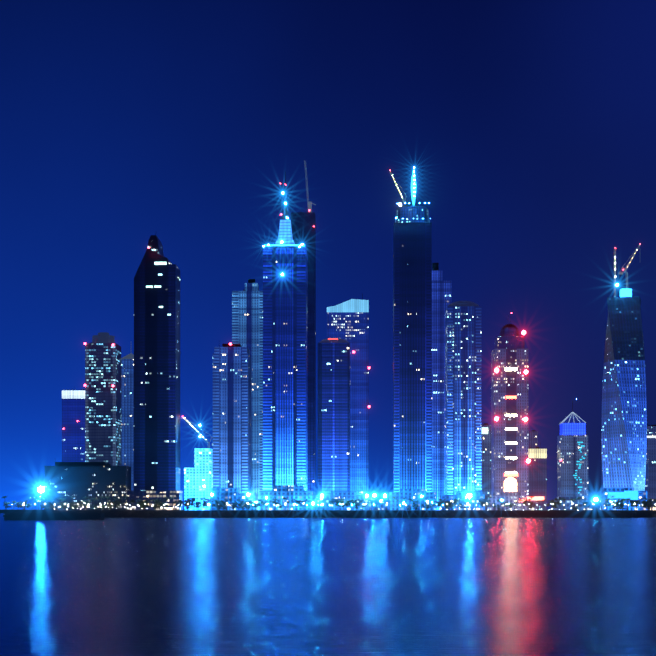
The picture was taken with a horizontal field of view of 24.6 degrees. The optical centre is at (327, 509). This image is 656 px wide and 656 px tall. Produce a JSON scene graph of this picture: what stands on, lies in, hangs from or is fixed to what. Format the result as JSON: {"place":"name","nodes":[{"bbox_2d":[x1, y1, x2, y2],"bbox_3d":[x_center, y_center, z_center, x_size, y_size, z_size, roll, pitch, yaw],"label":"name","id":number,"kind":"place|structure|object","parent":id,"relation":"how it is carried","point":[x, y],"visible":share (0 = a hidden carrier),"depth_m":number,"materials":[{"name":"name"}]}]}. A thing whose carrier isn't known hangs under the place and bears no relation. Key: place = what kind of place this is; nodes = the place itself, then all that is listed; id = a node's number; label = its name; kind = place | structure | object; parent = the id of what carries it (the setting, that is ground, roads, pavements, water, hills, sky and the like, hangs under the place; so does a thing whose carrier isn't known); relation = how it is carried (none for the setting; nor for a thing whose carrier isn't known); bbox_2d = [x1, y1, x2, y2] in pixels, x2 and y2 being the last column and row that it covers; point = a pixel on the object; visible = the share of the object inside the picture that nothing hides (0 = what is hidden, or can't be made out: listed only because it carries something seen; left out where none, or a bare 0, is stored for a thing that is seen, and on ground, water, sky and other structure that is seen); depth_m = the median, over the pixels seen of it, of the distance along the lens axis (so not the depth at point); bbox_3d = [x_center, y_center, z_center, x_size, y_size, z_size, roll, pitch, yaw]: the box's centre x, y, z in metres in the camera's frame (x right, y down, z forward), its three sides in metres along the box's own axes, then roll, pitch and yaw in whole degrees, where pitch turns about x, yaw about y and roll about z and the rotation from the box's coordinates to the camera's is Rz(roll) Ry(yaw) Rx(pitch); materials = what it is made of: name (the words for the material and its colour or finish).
{"place":"outdoors","nodes":[
{"label":"outdoors","id":0,"kind":"place"},
{"bbox_2d":[44,462,130,509],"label":"building","id":1,"kind":"structure","parent":0,"point":[79,483],"depth_m":1784.88,"materials":[{"name":"black"}]},
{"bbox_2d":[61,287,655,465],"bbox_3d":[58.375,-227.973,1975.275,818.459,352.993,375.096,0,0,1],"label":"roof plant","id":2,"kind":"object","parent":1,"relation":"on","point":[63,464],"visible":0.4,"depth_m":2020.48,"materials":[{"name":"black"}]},
{"bbox_2d":[0,513,655,655],"bbox_3d":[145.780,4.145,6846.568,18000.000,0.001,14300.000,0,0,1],"label":"sea water","id":3,"kind":"structure","parent":0,"point":[346,586],"depth_m":80.82,"materials":[{"name":"blue liquid"}]},
{"bbox_2d":[3,512,103,519],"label":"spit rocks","id":4,"kind":"object","parent":3,"relation":"in","point":[53,516],"visible":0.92,"depth_m":597.37,"materials":[{"name":"black stone"}]},
{"bbox_2d":[0,510,655,512],"bbox_3d":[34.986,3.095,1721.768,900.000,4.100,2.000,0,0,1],"label":"quay wall","id":5,"kind":"structure","parent":3,"relation":"in","point":[309,511],"depth_m":1721.54,"materials":[{"name":"black concrete"}]},
{"bbox_2d":[15,511,655,516],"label":"breakwater rocks","id":6,"kind":"object","parent":3,"relation":"in","point":[376,514],"visible":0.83,"depth_m":774.51,"materials":[{"name":"black stone"}]},
{"bbox_2d":[16,511,646,512],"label":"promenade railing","id":7,"kind":"object","parent":6,"relation":"on","point":[343,511],"visible":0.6,"depth_m":778.82,"materials":[{"name":"grey metal"}]},
{"bbox_2d":[23,498,655,512],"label":"strip trees","id":8,"kind":"object","parent":6,"relation":"on","point":[144,505],"visible":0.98,"depth_m":784.64,"materials":[{"name":"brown plant"}]},
{"bbox_2d":[0,0,655,509],"label":"sky","id":9,"kind":"structure","parent":0,"point":[527,128],"materials":[{"name":"blue"}]},
{"bbox_2d":[63,170,623,460],"bbox_3d":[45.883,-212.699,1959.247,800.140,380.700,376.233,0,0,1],"label":"red warning lights","id":10,"kind":"object","parent":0,"point":[230,343],"visible":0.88,"depth_m":1852.25},
{"bbox_2d":[519,496,543,501],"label":"illuminated sign","id":11,"kind":"object","parent":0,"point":[537,497],"visible":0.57,"depth_m":1758.00,"materials":[{"name":"white"}]},
{"bbox_2d":[528,449,546,509],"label":"tower","id":12,"kind":"structure","parent":0,"point":[537,475],"depth_m":2042.43,"materials":[{"name":"black"}]},
{"bbox_2d":[557,401,587,499],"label":"tower","id":13,"kind":"structure","parent":0,"point":[572,432],"depth_m":1892.03,"materials":[{"name":"black"}]},
{"bbox_2d":[573,442,585,492],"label":"lit windows","id":14,"kind":"structure","parent":13,"relation":"attached to","point":[579,467],"depth_m":1890.89,"materials":[{"name":"teal glass"}]},
{"bbox_2d":[602,289,646,490],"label":"tower","id":15,"kind":"structure","parent":0,"point":[624,423],"depth_m":1803.41,"materials":[{"name":"blue glass"}]},
{"bbox_2d":[614,244,639,296],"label":"cranes","id":16,"kind":"object","parent":15,"relation":"on","point":[624,271],"visible":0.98,"depth_m":1819.67,"materials":[{"name":"red paint"}]},
{"bbox_3d":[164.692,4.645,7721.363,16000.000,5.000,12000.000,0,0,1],"label":"land","id":17,"kind":"structure","parent":0,"visible":0},
{"bbox_2d":[62,390,84,461],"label":"tower","id":18,"kind":"structure","parent":17,"relation":"on","point":[73,431],"depth_m":2005.92,"materials":[{"name":"blue glass"}]},
{"bbox_2d":[85,332,120,465],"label":"tower","id":19,"kind":"structure","parent":17,"relation":"on","point":[102,402],"depth_m":1854.69,"materials":[{"name":"black"}]},
{"bbox_2d":[121,353,133,490],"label":"tower","id":20,"kind":"structure","parent":17,"relation":"on","point":[127,410],"depth_m":1964.23,"materials":[{"name":"blue glass"}]},
{"bbox_2d":[127,491,181,509],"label":"podium","id":21,"kind":"object","parent":17,"relation":"on","point":[149,495],"visible":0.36,"depth_m":1793.09,"materials":[{"name":"black"}]},
{"bbox_2d":[134,235,179,490],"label":"tower","id":22,"kind":"structure","parent":17,"relation":"on","point":[156,398],"depth_m":1803.09,"materials":[{"name":"black glass"}]},
{"bbox_2d":[146,262,170,314],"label":"lit windows","id":23,"kind":"structure","parent":22,"relation":"attached to","point":[160,263],"depth_m":1802.07,"materials":[{"name":"white glass"}]},
{"bbox_2d":[184,448,212,509],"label":"building","id":24,"kind":"structure","parent":17,"relation":"on","point":[197,474],"depth_m":1862.02,"materials":[{"name":"teal glass"}]},
{"bbox_2d":[182,417,212,447],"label":"crane","id":25,"kind":"object","parent":24,"relation":"on","point":[200,435],"visible":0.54,"depth_m":1866.34,"materials":[{"name":"white metal"}]},
{"bbox_2d":[213,344,250,492],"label":"tower","id":26,"kind":"structure","parent":17,"relation":"on","point":[231,417],"depth_m":1801.12,"materials":[{"name":"blue glass"}]},
{"bbox_2d":[210,488,257,509],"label":"podium","id":27,"kind":"object","parent":17,"relation":"on","point":[222,494],"visible":0.71,"depth_m":1771.17,"materials":[{"name":"blue"}]},
{"bbox_2d":[232,279,262,509],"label":"tower","id":28,"kind":"structure","parent":17,"relation":"on","point":[247,317],"depth_m":2000.70,"materials":[{"name":"blue glass"}]},
{"bbox_2d":[263,172,307,490],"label":"tower","id":29,"kind":"structure","parent":17,"relation":"on","point":[285,378],"depth_m":1799.72,"materials":[{"name":"blue glass"}]},
{"bbox_2d":[259,485,312,509],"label":"podium","id":30,"kind":"object","parent":17,"relation":"on","point":[289,492],"visible":0.75,"depth_m":1769.72,"materials":[{"name":"blue"}]},
{"bbox_2d":[291,212,315,509],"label":"tower","id":31,"kind":"structure","parent":17,"relation":"on","point":[303,228],"depth_m":1999.09,"materials":[{"name":"black"}]},
{"bbox_2d":[304,161,315,211],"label":"crane","id":32,"kind":"object","parent":31,"relation":"on","point":[309,205],"visible":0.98,"depth_m":2008.11,"materials":[{"name":"grey paint"}]},
{"bbox_2d":[12,503,612,512],"bbox_3d":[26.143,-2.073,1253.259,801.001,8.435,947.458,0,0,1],"label":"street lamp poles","id":33,"kind":"object","parent":17,"relation":"on","point":[342,508],"visible":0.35,"depth_m":781.92,"materials":[{"name":"grey metal"}]},
{"bbox_2d":[38,167,618,505],"bbox_3d":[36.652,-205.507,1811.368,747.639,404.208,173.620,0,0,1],"label":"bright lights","id":34,"kind":"object","parent":33,"relation":"on","point":[40,489],"visible":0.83,"depth_m":1748.75},
{"bbox_2d":[23,203,655,509],"bbox_3d":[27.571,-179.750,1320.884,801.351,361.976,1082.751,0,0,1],"label":"white lamps","id":35,"kind":"object","parent":33,"relation":"on","point":[400,204],"visible":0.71,"depth_m":1722.06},
{"bbox_2d":[2,495,655,509],"bbox_3d":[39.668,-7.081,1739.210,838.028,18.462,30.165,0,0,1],"label":"waterfront lights","id":36,"kind":"object","parent":17,"relation":"on","point":[482,501],"visible":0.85,"depth_m":1737.93,"materials":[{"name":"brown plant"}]},
{"bbox_2d":[41,485,618,509],"bbox_3d":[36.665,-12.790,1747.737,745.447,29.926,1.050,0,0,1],"label":"street lights","id":37,"kind":"object","parent":17,"relation":"on","point":[322,505],"visible":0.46,"depth_m":1747.56,"materials":[{"name":"grey metal"}]},
{"bbox_2d":[318,338,349,494],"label":"tower","id":38,"kind":"structure","parent":17,"relation":"on","point":[333,415],"depth_m":1798.40,"materials":[{"name":"blue glass"}]},
{"bbox_2d":[315,491,369,509],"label":"podium","id":39,"kind":"object","parent":17,"relation":"on","point":[347,495],"visible":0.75,"depth_m":1770.35,"materials":[{"name":"blue"}]},
{"bbox_2d":[327,293,368,494],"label":"tower","id":40,"kind":"structure","parent":17,"relation":"on","point":[348,320],"depth_m":1957.75,"materials":[{"name":"blue glass"}]},
{"bbox_2d":[370,497,388,509],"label":"building","id":41,"kind":"structure","parent":17,"relation":"on","point":[377,499],"depth_m":1897.24,"materials":[{"name":"blue"}]},
{"bbox_2d":[389,489,435,509],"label":"podium","id":42,"kind":"object","parent":17,"relation":"on","point":[413,494],"visible":0.71,"depth_m":1766.52,"materials":[{"name":"blue"}]},
{"bbox_2d":[393,169,431,491],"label":"tower","id":43,"kind":"structure","parent":17,"relation":"on","point":[412,348],"depth_m":1796.39,"materials":[{"name":"black"}]},
{"bbox_2d":[389,171,405,202],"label":"crane","id":44,"kind":"object","parent":43,"relation":"on","point":[397,188],"visible":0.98,"depth_m":1786.16,"materials":[{"name":"white paint"}]},
{"bbox_2d":[432,263,450,509],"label":"tower","id":45,"kind":"structure","parent":17,"relation":"on","point":[441,295],"depth_m":1955.48,"materials":[{"name":"blue glass"}]},
{"bbox_2d":[440,491,484,509],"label":"podium","id":46,"kind":"object","parent":17,"relation":"on","point":[461,494],"visible":0.68,"depth_m":1767.22,"materials":[{"name":"blue"}]},
{"bbox_2d":[445,301,480,494],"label":"tower","id":47,"kind":"structure","parent":17,"relation":"on","point":[462,395],"depth_m":1795.08,"materials":[{"name":"blue glass"}]},
{"bbox_2d":[481,425,490,509],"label":"tower","id":48,"kind":"structure","parent":17,"relation":"on","point":[486,465],"depth_m":2043.95,"materials":[{"name":"black"}]},
{"bbox_2d":[482,427,487,433],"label":"sign","id":49,"kind":"object","parent":48,"relation":"attached to","point":[484,430],"visible":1,"depth_m":2043.24,"materials":[{"name":"white"}]},
{"bbox_2d":[491,315,527,496],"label":"tower","id":50,"kind":"structure","parent":17,"relation":"on","point":[509,350],"depth_m":1793.94,"materials":[{"name":"black"}]},
{"bbox_2d":[504,396,517,476],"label":"lit windows","id":51,"kind":"structure","parent":50,"relation":"attached to","point":[511,475],"depth_m":1792.97,"materials":[{"name":"white glass"}]},
{"bbox_2d":[505,367,516,473],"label":"lit windows","id":52,"kind":"structure","parent":50,"relation":"attached to","point":[510,369],"depth_m":1792.98,"materials":[{"name":"white glass"}]},
{"bbox_2d":[494,330,529,462],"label":"red lights","id":53,"kind":"object","parent":50,"relation":"attached to","point":[496,370],"visible":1,"depth_m":1787.06},
{"bbox_2d":[488,492,536,509],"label":"podium","id":54,"kind":"object","parent":17,"relation":"on","point":[511,497],"visible":0.61,"depth_m":1766.09,"materials":[{"name":"black"}]},
{"bbox_2d":[504,477,516,491],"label":"arch","id":55,"kind":"structure","parent":54,"relation":"on","point":[510,484],"depth_m":1792.44,"materials":[{"name":"white"}]},
{"bbox_2d":[528,431,537,448],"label":"tower","id":56,"kind":"structure","parent":17,"relation":"on","point":[532,439],"depth_m":2142.32,"materials":[{"name":"black"}]},
{"bbox_2d":[554,497,591,509],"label":"podium","id":57,"kind":"object","parent":17,"relation":"on","point":[567,502],"visible":0.54,"depth_m":1842.22,"materials":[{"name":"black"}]},
{"bbox_2d":[601,433,602,487],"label":"tower","id":58,"kind":"structure","parent":17,"relation":"on","point":[601,464],"depth_m":2164.41,"materials":[{"name":"blue glass"}]},
{"bbox_2d":[600,488,646,509],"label":"podium","id":59,"kind":"object","parent":17,"relation":"on","point":[605,491],"visible":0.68,"depth_m":1766.35,"materials":[{"name":"blue"}]},
{"bbox_2d":[608,491,637,499],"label":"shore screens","id":60,"kind":"object","parent":59,"relation":"on","point":[632,495],"visible":0.79,"depth_m":1750.55,"materials":[{"name":"teal"}]},
{"bbox_2d":[645,449,655,509],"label":"tower","id":61,"kind":"structure","parent":17,"relation":"on","point":[650,482],"depth_m":1889.81,"materials":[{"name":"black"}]},
{"bbox_2d":[646,426,655,449],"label":"tower","id":62,"kind":"structure","parent":17,"relation":"on","point":[651,437],"depth_m":2039.13,"materials":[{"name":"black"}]}
]}

